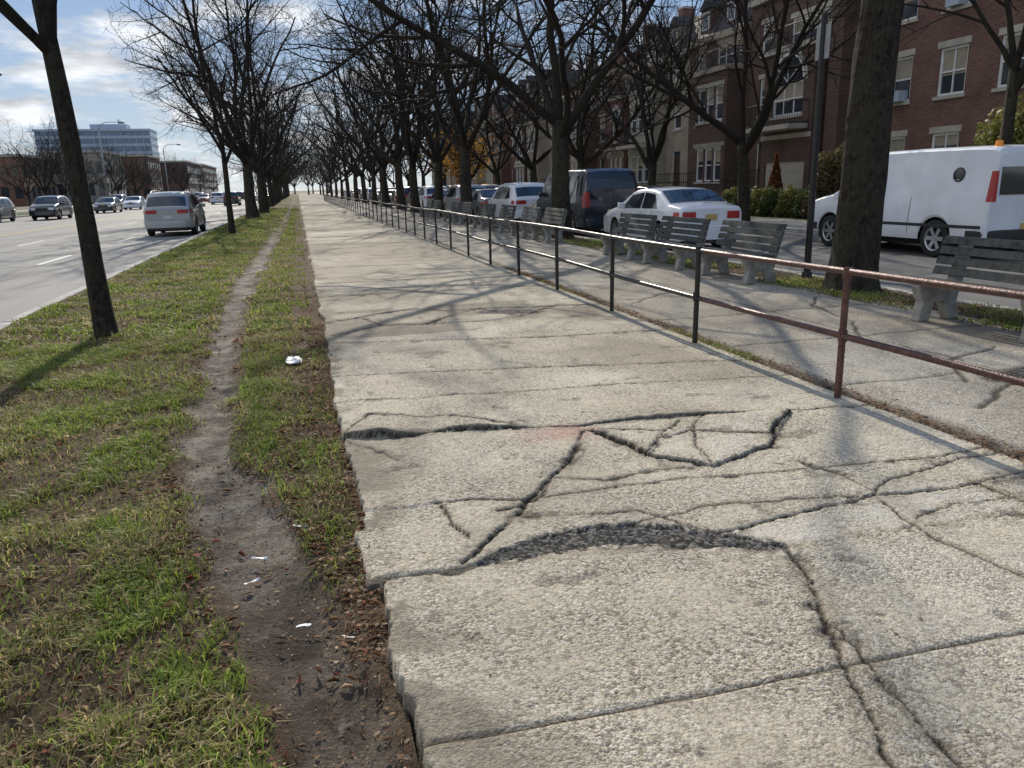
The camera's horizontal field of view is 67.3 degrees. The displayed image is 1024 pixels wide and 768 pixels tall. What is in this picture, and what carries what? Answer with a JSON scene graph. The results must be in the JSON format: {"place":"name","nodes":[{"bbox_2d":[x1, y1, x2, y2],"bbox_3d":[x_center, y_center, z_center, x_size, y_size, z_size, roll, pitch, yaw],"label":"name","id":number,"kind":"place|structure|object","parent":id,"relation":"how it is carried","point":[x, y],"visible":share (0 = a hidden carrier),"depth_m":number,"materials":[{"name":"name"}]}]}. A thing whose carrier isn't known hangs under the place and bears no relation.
{"place":"outdoors","nodes":[
{"label":"outdoors","id":0,"kind":"place"},
{"bbox_2d":[17,208,93,215],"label":"opposite verge ground","id":1,"kind":"structure","parent":0,"point":[23,213],"depth_m":75.72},
{"bbox_2d":[0,115,81,195],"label":"bare tree","id":2,"kind":"object","parent":1,"relation":"on","point":[44,188],"visible":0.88,"depth_m":81.33,"materials":[{"name":"brown plant"}]},
{"bbox_2d":[25,142,124,188],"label":"bare tree","id":3,"kind":"object","parent":1,"relation":"on","point":[64,181],"visible":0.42,"depth_m":97.42,"materials":[{"name":"brown plant"}]},
{"bbox_2d":[86,130,165,193],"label":"bare tree","id":4,"kind":"object","parent":1,"relation":"on","point":[119,188],"visible":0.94,"depth_m":114.30,"materials":[{"name":"brown plant"}]},
{"bbox_2d":[105,148,163,195],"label":"bare tree","id":5,"kind":"object","parent":1,"relation":"on","point":[142,182],"visible":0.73,"depth_m":133.12,"materials":[{"name":"brown plant"}]},
{"bbox_2d":[150,148,203,190],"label":"bare tree","id":6,"kind":"object","parent":1,"relation":"on","point":[183,172],"visible":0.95,"depth_m":179.47,"materials":[{"name":"brown plant"}]},
{"bbox_2d":[0,193,290,323],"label":"road","id":7,"kind":"structure","parent":0,"point":[27,283],"depth_m":24.55,"materials":[{"name":"grey asphalt"}]},
{"bbox_2d":[0,197,16,222],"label":"moving car","id":8,"kind":"object","parent":7,"relation":"on","point":[7,209],"visible":1,"depth_m":53.88,"materials":[{"name":"silver metal"}]},
{"bbox_2d":[28,196,72,219],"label":"moving car","id":9,"kind":"object","parent":7,"relation":"on","point":[47,207],"visible":1,"depth_m":56.32,"materials":[{"name":"paint"}]},
{"bbox_2d":[93,197,122,212],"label":"moving car","id":10,"kind":"object","parent":7,"relation":"on","point":[105,204],"visible":1,"depth_m":73.24,"materials":[{"name":"paint"}]},
{"bbox_2d":[143,190,205,235],"bbox_3d":[-14.084,-7.213,32.255,2.201,1.770,4.890,-5,15,-14],"label":"moving car","id":11,"kind":"object","parent":7,"relation":"on","point":[173,211],"visible":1,"depth_m":30.19,"materials":[{"name":"silver metal"}]},
{"bbox_2d":[0,235,314,347],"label":"grass","id":12,"kind":"structure","parent":0,"point":[153,311],"depth_m":11.34,"materials":[{"name":"green plant"}]},
{"bbox_2d":[0,325,367,767],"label":"grass","id":13,"kind":"structure","parent":0,"point":[107,723],"depth_m":3.54,"materials":[{"name":"green plant"}]},
{"bbox_2d":[0,194,418,767],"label":"grass verge ground","id":14,"kind":"structure","parent":0,"point":[308,658],"depth_m":3.19,"materials":[{"name":"green plant"}]},
{"bbox_2d":[0,0,118,337],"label":"bare tree","id":15,"kind":"object","parent":14,"relation":"on","point":[44,40],"visible":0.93,"depth_m":8.06,"materials":[{"name":"brown plant"}]},
{"bbox_2d":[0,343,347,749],"bbox_3d":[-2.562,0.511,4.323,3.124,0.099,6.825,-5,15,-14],"label":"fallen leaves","id":16,"kind":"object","parent":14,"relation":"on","point":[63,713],"visible":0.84,"depth_m":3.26,"materials":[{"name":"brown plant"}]},
{"bbox_2d":[0,295,412,767],"bbox_3d":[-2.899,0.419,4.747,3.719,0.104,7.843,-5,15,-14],"label":"fallen leaves","id":17,"kind":"object","parent":14,"relation":"on","point":[344,598],"visible":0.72,"depth_m":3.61,"materials":[{"name":"brown plant"}]},
{"bbox_2d":[116,222,314,300],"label":"fallen leaves","id":18,"kind":"object","parent":14,"relation":"on","point":[251,257],"visible":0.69,"depth_m":15.45,"materials":[{"name":"brown plant"}]},
{"bbox_2d":[104,0,335,212],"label":"bare tree","id":19,"kind":"object","parent":14,"relation":"on","point":[259,159],"visible":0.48,"depth_m":53.59,"materials":[{"name":"brown plant"}]},
{"bbox_2d":[104,0,342,217],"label":"bare tree","id":20,"kind":"object","parent":14,"relation":"on","point":[244,153],"visible":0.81,"depth_m":43.47,"materials":[{"name":"brown plant"}]},
{"bbox_2d":[139,13,316,233],"bbox_3d":[-10.681,-9.455,28.196,5.578,7.837,6.114,3,15,17],"label":"bare tree","id":21,"kind":"object","parent":14,"relation":"on","point":[228,200],"visible":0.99,"depth_m":28.35,"materials":[{"name":"brown plant"}]},
{"bbox_2d":[126,63,334,208],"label":"bare tree","id":22,"kind":"object","parent":14,"relation":"on","point":[265,170],"visible":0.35,"depth_m":65.91,"materials":[{"name":"brown plant"}]},
{"bbox_2d":[203,50,315,205],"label":"bare tree","id":23,"kind":"object","parent":14,"relation":"on","point":[269,186],"visible":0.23,"depth_m":79.27,"materials":[{"name":"brown plant"}]},
{"bbox_2d":[226,80,332,203],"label":"bare tree","id":24,"kind":"object","parent":14,"relation":"on","point":[274,178],"visible":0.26,"depth_m":90.58,"materials":[{"name":"brown plant"}]},
{"bbox_2d":[193,207,302,239],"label":"grass","id":25,"kind":"structure","parent":0,"point":[243,226],"depth_m":33.84,"materials":[{"name":"green plant"}]},
{"bbox_2d":[15,189,497,273],"bbox_3d":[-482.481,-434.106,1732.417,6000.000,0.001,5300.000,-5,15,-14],"label":"ground","id":26,"kind":"structure","parent":0,"point":[27,207],"depth_m":575.25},
{"bbox_2d":[0,154,56,205],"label":"building","id":27,"kind":"structure","parent":26,"relation":"on","point":[16,197],"depth_m":146.35,"materials":[{"name":"orange brick"}]},
{"bbox_2d":[0,139,62,206],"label":"bare tree","id":28,"kind":"object","parent":26,"relation":"on","point":[26,182],"visible":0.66,"depth_m":102.87,"materials":[{"name":"brown plant"}]},
{"bbox_2d":[37,150,126,203],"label":"building","id":29,"kind":"structure","parent":26,"relation":"on","point":[97,192],"depth_m":166.56,"materials":[{"name":"brown brick"}]},
{"bbox_2d":[33,120,159,160],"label":"office building","id":30,"kind":"structure","parent":26,"relation":"on","point":[112,134],"depth_m":367.40,"materials":[{"name":"blue glass"}]},
{"bbox_2d":[0,208,258,328],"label":"kerb","id":31,"kind":"structure","parent":26,"relation":"on","point":[4,324],"depth_m":12.31,"materials":[{"name":"concrete"}]},
{"bbox_2d":[122,154,162,199],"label":"building","id":32,"kind":"structure","parent":26,"relation":"on","point":[141,192],"depth_m":200.33,"materials":[{"name":"red brick"}]},
{"bbox_2d":[160,160,204,193],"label":"building","id":33,"kind":"structure","parent":26,"relation":"on","point":[185,164],"depth_m":243.13,"materials":[{"name":"brown brick"}]},
{"bbox_2d":[485,95,515,183],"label":"row house","id":34,"kind":"structure","parent":26,"relation":"on","point":[490,176],"depth_m":87.58,"materials":[{"name":"beige brick"}]},
{"bbox_2d":[492,108,514,184],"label":"row house","id":35,"kind":"structure","parent":26,"relation":"on","point":[508,171],"depth_m":83.36,"materials":[{"name":"red brick"}]},
{"bbox_2d":[512,59,572,182],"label":"row house","id":36,"kind":"structure","parent":26,"relation":"on","point":[520,171],"depth_m":75.79,"materials":[{"name":"brown brick"}]},
{"bbox_2d":[525,53,597,182],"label":"row house","id":37,"kind":"structure","parent":26,"relation":"on","point":[544,168],"depth_m":70.78,"materials":[{"name":"brown brick"}]},
{"bbox_2d":[570,23,657,169],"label":"row house","id":38,"kind":"structure","parent":26,"relation":"on","point":[595,163],"depth_m":58.94,"materials":[{"name":"brown brick"}]},
{"bbox_2d":[596,6,694,168],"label":"row house","id":39,"kind":"structure","parent":26,"relation":"on","point":[619,159],"depth_m":52.68,"materials":[{"name":"red brick"}]},
{"bbox_2d":[616,14,700,186],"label":"row house","id":40,"kind":"structure","parent":26,"relation":"on","point":[672,160],"depth_m":47.60,"materials":[{"name":"beige paint"}]},
{"bbox_2d":[316,193,1021,309],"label":"kerb","id":41,"kind":"structure","parent":26,"relation":"on","point":[886,287],"depth_m":10.44,"materials":[{"name":"concrete"}]},
{"bbox_2d":[656,0,751,196],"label":"row house","id":42,"kind":"structure","parent":26,"relation":"on","point":[712,152],"depth_m":40.67,"materials":[{"name":"brown brick"}]},
{"bbox_2d":[717,33,742,64],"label":"window","id":43,"kind":"structure","parent":42,"relation":"in","point":[731,37],"depth_m":40.44,"materials":[{"name":"white paint"}]},
{"bbox_2d":[703,0,832,203],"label":"row house","id":44,"kind":"structure","parent":26,"relation":"on","point":[786,134],"depth_m":34.75,"materials":[{"name":"brown brick"}]},
{"bbox_2d":[765,161,803,203],"bbox_3d":[12.510,-9.099,35.381,0.075,2.150,3.044,-5,15,-14],"label":"garage door","id":45,"kind":"structure","parent":44,"relation":"in","point":[792,171],"depth_m":34.81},
{"bbox_2d":[770,51,807,120],"bbox_3d":[12.323,-13.375,34.253,0.190,2.942,2.844,-5,15,-14],"label":"window","id":46,"kind":"structure","parent":44,"relation":"in","point":[793,90],"depth_m":34.22,"materials":[{"name":"white paint"}]},
{"bbox_2d":[791,0,832,41],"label":"window","id":47,"kind":"structure","parent":44,"relation":"in","point":[829,3],"depth_m":34.23,"materials":[{"name":"white paint"}]},
{"bbox_2d":[890,0,1023,151],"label":"apartment building","id":48,"kind":"structure","parent":26,"relation":"on","point":[952,71],"depth_m":26.93,"materials":[{"name":"red brick"}]},
{"bbox_2d":[890,130,907,151],"bbox_3d":[14.747,-8.741,29.681,0.190,1.940,1.200,-5,15,-14],"label":"window","id":49,"kind":"structure","parent":48,"relation":"in","point":[897,143],"depth_m":29.49,"materials":[{"name":"white paint"}]},
{"bbox_2d":[893,48,915,106],"bbox_3d":[14.675,-11.499,28.967,0.190,1.940,1.200,-5,15,-14],"label":"window","id":50,"kind":"structure","parent":48,"relation":"in","point":[904,65],"depth_m":28.89,"materials":[{"name":"white paint"}]},
{"bbox_2d":[929,124,961,148],"bbox_3d":[15.373,-8.176,27.434,0.190,1.940,1.440,-5,15,-14],"label":"window","id":51,"kind":"structure","parent":48,"relation":"in","point":[942,139],"depth_m":27.31,"materials":[{"name":"white paint"}]},
{"bbox_2d":[932,35,972,100],"bbox_3d":[15.301,-10.934,26.720,0.190,1.940,1.440,-5,15,-14],"label":"window","id":52,"kind":"structure","parent":48,"relation":"in","point":[953,65],"depth_m":26.76,"materials":[{"name":"white paint"}]},
{"bbox_2d":[991,23,1023,92],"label":"window","id":53,"kind":"structure","parent":48,"relation":"in","point":[1003,70],"depth_m":24.78,"materials":[{"name":"white paint"}]},
{"bbox_2d":[0,0,703,191],"label":"sky","id":54,"kind":"structure","parent":0,"point":[98,85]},
{"bbox_2d":[298,193,499,276],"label":"sidewalk","id":55,"kind":"structure","parent":0,"point":[342,241],"depth_m":19.91,"materials":[{"name":"concrete"}]},
{"bbox_2d":[323,194,1023,398],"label":"metal railing","id":56,"kind":"object","parent":55,"relation":"on","point":[842,335],"visible":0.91,"depth_m":6.02,"materials":[{"name":"brown metal"}]},
{"bbox_2d":[333,192,806,220],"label":"front yards ground","id":57,"kind":"structure","parent":0,"point":[770,217],"depth_m":29.57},
{"bbox_2d":[754,185,783,216],"bbox_3d":[10.550,-7.406,31.191,1.353,1.271,1.355,10,18,37],"label":"round shrub","id":58,"kind":"object","parent":57,"relation":"on","point":[763,206],"visible":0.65,"depth_m":30.99,"materials":[{"name":"green plant"}]},
{"bbox_2d":[766,153,783,202],"bbox_3d":[11.540,-8.759,33.698,1.224,2.653,1.215,-5,15,-14],"label":"conical shrub","id":59,"kind":"object","parent":57,"relation":"on","point":[775,179],"visible":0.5,"depth_m":33.45,"materials":[{"name":"red plant"}]},
{"bbox_2d":[772,184,802,217],"bbox_3d":[10.920,-7.169,30.183,1.340,1.316,1.334,2,15,14],"label":"round shrub","id":60,"kind":"object","parent":57,"relation":"on","point":[784,205],"visible":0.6,"depth_m":30.00,"materials":[{"name":"green plant"}]},
{"bbox_2d":[799,142,843,218],"bbox_3d":[11.747,-7.382,28.116,2.254,2.789,2.450,-5,15,-14],"label":"weeping shrub","id":61,"kind":"object","parent":57,"relation":"on","point":[829,163],"visible":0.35,"depth_m":27.70,"materials":[{"name":"green plant"}]},
{"bbox_2d":[820,0,860,182],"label":"building","id":62,"kind":"structure","parent":57,"relation":"on","point":[835,116],"depth_m":31.31,"materials":[{"name":"brown brick"}]},
{"bbox_2d":[971,92,1023,145],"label":"hedge","id":63,"kind":"object","parent":57,"relation":"on","point":[986,138],"visible":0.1,"depth_m":19.65,"materials":[{"name":"green plant"}]},
{"bbox_2d":[325,192,818,228],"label":"pavement","id":64,"kind":"structure","parent":0,"point":[796,224],"depth_m":26.99,"materials":[{"name":"grey concrete"}]},
{"bbox_2d":[420,123,502,184],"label":"autumn tree","id":65,"kind":"object","parent":64,"relation":"on","point":[456,162],"visible":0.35,"depth_m":69.95,"materials":[{"name":"orange plant"}]},
{"bbox_2d":[431,98,524,179],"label":"bare tree","id":66,"kind":"object","parent":64,"relation":"on","point":[478,165],"visible":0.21,"depth_m":69.38,"materials":[{"name":"brown plant"}]},
{"bbox_2d":[398,48,563,185],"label":"bare tree","id":67,"kind":"object","parent":64,"relation":"on","point":[498,168],"visible":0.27,"depth_m":60.42,"materials":[{"name":"brown plant"}]},
{"bbox_2d":[414,5,643,181],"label":"bare tree","id":68,"kind":"object","parent":64,"relation":"on","point":[530,165],"visible":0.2,"depth_m":50.22,"materials":[{"name":"brown plant"}]},
{"bbox_2d":[459,0,713,168],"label":"bare tree","id":69,"kind":"object","parent":64,"relation":"on","point":[581,145],"visible":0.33,"depth_m":41.41,"materials":[{"name":"brown plant"}]},
{"bbox_2d":[542,0,742,185],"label":"bare tree","id":70,"kind":"object","parent":64,"relation":"on","point":[653,155],"visible":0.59,"depth_m":33.69,"materials":[{"name":"brown plant"}]},
{"bbox_2d":[508,0,906,220],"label":"bare tree","id":71,"kind":"object","parent":64,"relation":"on","point":[746,146],"visible":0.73,"depth_m":25.77,"materials":[{"name":"brown plant"}]},
{"bbox_2d":[900,0,1023,144],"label":"bare tree","id":72,"kind":"object","parent":64,"relation":"on","point":[1012,60],"visible":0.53,"depth_m":16.78,"materials":[{"name":"brown plant"}]},
{"bbox_2d":[306,193,1023,460],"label":"path","id":73,"kind":"structure","parent":0,"point":[971,403],"depth_m":7.74,"materials":[{"name":"grey concrete"}]},
{"bbox_2d":[487,204,516,232],"bbox_3d":[-0.350,-5.513,25.616,0.677,0.855,1.750,-5,15,-14],"label":"park bench","id":74,"kind":"object","parent":73,"relation":"on","point":[502,215],"visible":0.68,"depth_m":25.10,"materials":[{"name":"concrete"}]},
{"bbox_2d":[508,206,541,237],"bbox_3d":[0.366,-4.826,22.888,0.677,0.855,1.750,-5,15,-13],"label":"park bench","id":75,"kind":"object","parent":73,"relation":"on","point":[524,229],"visible":0.62,"depth_m":22.57,"materials":[{"name":"concrete"}]},
{"bbox_2d":[529,208,566,242],"bbox_3d":[0.957,-4.309,20.832,0.677,0.855,1.750,-5,15,-13],"label":"park bench","id":76,"kind":"object","parent":73,"relation":"on","point":[547,233],"visible":0.74,"depth_m":20.54,"materials":[{"name":"concrete"}]},
{"bbox_2d":[600,213,657,259],"bbox_3d":[2.362,-3.051,15.831,0.677,0.855,1.750,-5,15,-14],"label":"park bench","id":77,"kind":"object","parent":73,"relation":"on","point":[625,225],"visible":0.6,"depth_m":15.71,"materials":[{"name":"wood"}]},
{"bbox_2d":[535,279,761,361],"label":"grass","id":78,"kind":"structure","parent":73,"relation":"on","point":[712,344],"depth_m":7.25,"materials":[{"name":"green plant"}]},
{"bbox_2d":[640,216,710,269],"bbox_3d":[2.901,-2.570,13.917,0.677,0.855,1.750,-5,15,-15],"label":"park bench","id":79,"kind":"object","parent":73,"relation":"on","point":[666,236],"visible":0.79,"depth_m":13.80,"materials":[{"name":"concrete"}]},
{"bbox_2d":[693,220,786,283],"bbox_3d":[3.486,-2.065,11.905,0.677,0.855,1.750,-5,15,-14],"label":"park bench","id":80,"kind":"object","parent":73,"relation":"on","point":[728,243],"visible":0.88,"depth_m":11.67,"materials":[{"name":"concrete"}]},
{"bbox_2d":[506,267,1023,461],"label":"fallen leaves","id":81,"kind":"object","parent":73,"relation":"on","point":[660,323],"visible":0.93,"depth_m":5.81,"materials":[{"name":"brown plant"}]},
{"bbox_2d":[911,235,1023,343],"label":"park bench","id":82,"kind":"object","parent":73,"relation":"on","point":[927,297],"visible":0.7,"depth_m":7.98,"materials":[{"name":"concrete"}]},
{"bbox_2d":[310,192,1023,308],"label":"street","id":83,"kind":"structure","parent":0,"point":[913,260],"depth_m":15.10,"materials":[{"name":"grey asphalt"}]},
{"bbox_2d":[443,184,485,212],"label":"parked car","id":84,"kind":"object","parent":83,"relation":"on","point":[453,193],"visible":0.41,"depth_m":42.29,"materials":[{"name":"silver metal"}]},
{"bbox_2d":[472,189,496,216],"bbox_3d":[-1.165,-8.952,38.253,1.779,1.476,4.890,-5,15,-14],"label":"parked car","id":85,"kind":"object","parent":83,"relation":"on","point":[480,197],"visible":0.23,"depth_m":36.73,"materials":[{"name":"grey paint"}]},
{"bbox_2d":[487,182,544,221],"bbox_3d":[0.305,-7.742,32.932,1.879,1.726,4.890,-5,15,-14],"label":"parked car","id":86,"kind":"object","parent":83,"relation":"on","point":[520,195],"visible":0.52,"depth_m":30.94,"materials":[{"name":"white paint"}]},
{"bbox_2d":[535,168,637,234],"bbox_3d":[2.413,-6.244,26.232,2.275,2.076,5.340,-5,15,-14],"label":"parked van","id":87,"kind":"object","parent":83,"relation":"on","point":[596,195],"visible":0.6,"depth_m":23.78,"materials":[{"name":"blue paint"}]},
{"bbox_2d":[604,187,741,246],"bbox_3d":[4.028,-4.407,20.169,2.116,1.476,4.890,-5,15,-14],"label":"parked car","id":88,"kind":"object","parent":83,"relation":"on","point":[695,202],"visible":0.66,"depth_m":18.58,"materials":[{"name":"white paint"}]},
{"bbox_2d":[813,140,1023,256],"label":"cargo van","id":89,"kind":"object","parent":83,"relation":"on","point":[934,197],"visible":0.77,"depth_m":15.05,"materials":[{"name":"white paint"}]},
{"bbox_2d":[314,267,1023,767],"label":"sidewalk","id":90,"kind":"structure","parent":0,"point":[532,619],"depth_m":3.25,"materials":[{"name":"concrete"}]},
{"bbox_2d":[314,193,1023,326],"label":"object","id":91,"kind":"structure","parent":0,"point":[907,295],"depth_m":10.24,"materials":[{"name":"soil"}]},
{"bbox_2d":[289,111,380,197],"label":"bare tree","id":92,"kind":"object","parent":91,"relation":"on","point":[341,182],"visible":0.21,"depth_m":129.28,"materials":[{"name":"brown plant"}]},
{"bbox_2d":[288,78,396,199],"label":"bare tree","id":93,"kind":"object","parent":91,"relation":"on","point":[345,174],"visible":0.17,"depth_m":112.81,"materials":[{"name":"brown plant"}]},
{"bbox_2d":[293,65,398,201],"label":"bare tree","id":94,"kind":"object","parent":91,"relation":"on","point":[359,171],"visible":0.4,"depth_m":86.39,"materials":[{"name":"brown plant"}]},
{"bbox_2d":[297,83,411,200],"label":"bare tree","id":95,"kind":"object","parent":91,"relation":"on","point":[355,182],"visible":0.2,"depth_m":96.95,"materials":[{"name":"brown plant"}]},
{"bbox_2d":[305,47,435,203],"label":"bare tree","id":96,"kind":"object","parent":91,"relation":"on","point":[372,171],"visible":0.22,"depth_m":75.08,"materials":[{"name":"brown plant"}]},
{"bbox_2d":[260,2,482,206],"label":"bare tree","id":97,"kind":"object","parent":91,"relation":"on","point":[382,161],"visible":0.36,"depth_m":64.03,"materials":[{"name":"brown plant"}]},
{"bbox_2d":[272,0,506,208],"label":"bare tree","id":98,"kind":"object","parent":91,"relation":"on","point":[395,161],"visible":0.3,"depth_m":55.15,"materials":[{"name":"brown plant"}]},
{"bbox_2d":[314,0,478,211],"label":"bare tree","id":99,"kind":"object","parent":91,"relation":"on","point":[413,183],"visible":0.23,"depth_m":46.55,"materials":[{"name":"brown plant"}]},
{"bbox_2d":[301,0,572,215],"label":"bare tree","id":100,"kind":"object","parent":91,"relation":"on","point":[437,156],"visible":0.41,"depth_m":39.77,"materials":[{"name":"brown plant"}]},
{"bbox_2d":[207,0,678,238],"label":"bare tree","id":101,"kind":"object","parent":91,"relation":"on","point":[559,122],"visible":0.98,"depth_m":20.25,"materials":[{"name":"brown plant"}]},
{"bbox_2d":[319,0,674,220],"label":"bare tree","id":102,"kind":"object","parent":91,"relation":"on","point":[464,148],"visible":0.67,"depth_m":32.92,"materials":[{"name":"brown plant"}]},
{"bbox_2d":[537,236,1023,332],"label":"fallen leaves","id":103,"kind":"object","parent":91,"relation":"on","point":[981,304],"visible":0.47,"depth_m":10.04,"materials":[{"name":"brown plant"}]},
{"bbox_2d":[562,238,1023,330],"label":"grass","id":104,"kind":"structure","parent":91,"relation":"on","point":[853,296],"depth_m":9.79,"materials":[{"name":"green plant"}]},
{"bbox_2d":[801,12,831,278],"bbox_3d":[4.402,-3.343,11.173,0.179,3.750,0.254,4,15,19],"label":"metal pole","id":105,"kind":"object","parent":91,"relation":"on","point":[823,37],"visible":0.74,"depth_m":11.05,"materials":[{"name":"black metal"}]},
{"bbox_2d":[821,0,904,292],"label":"bare tree","id":106,"kind":"object","parent":91,"relation":"on","point":[856,241],"visible":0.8,"depth_m":9.86,"materials":[{"name":"brown plant"}]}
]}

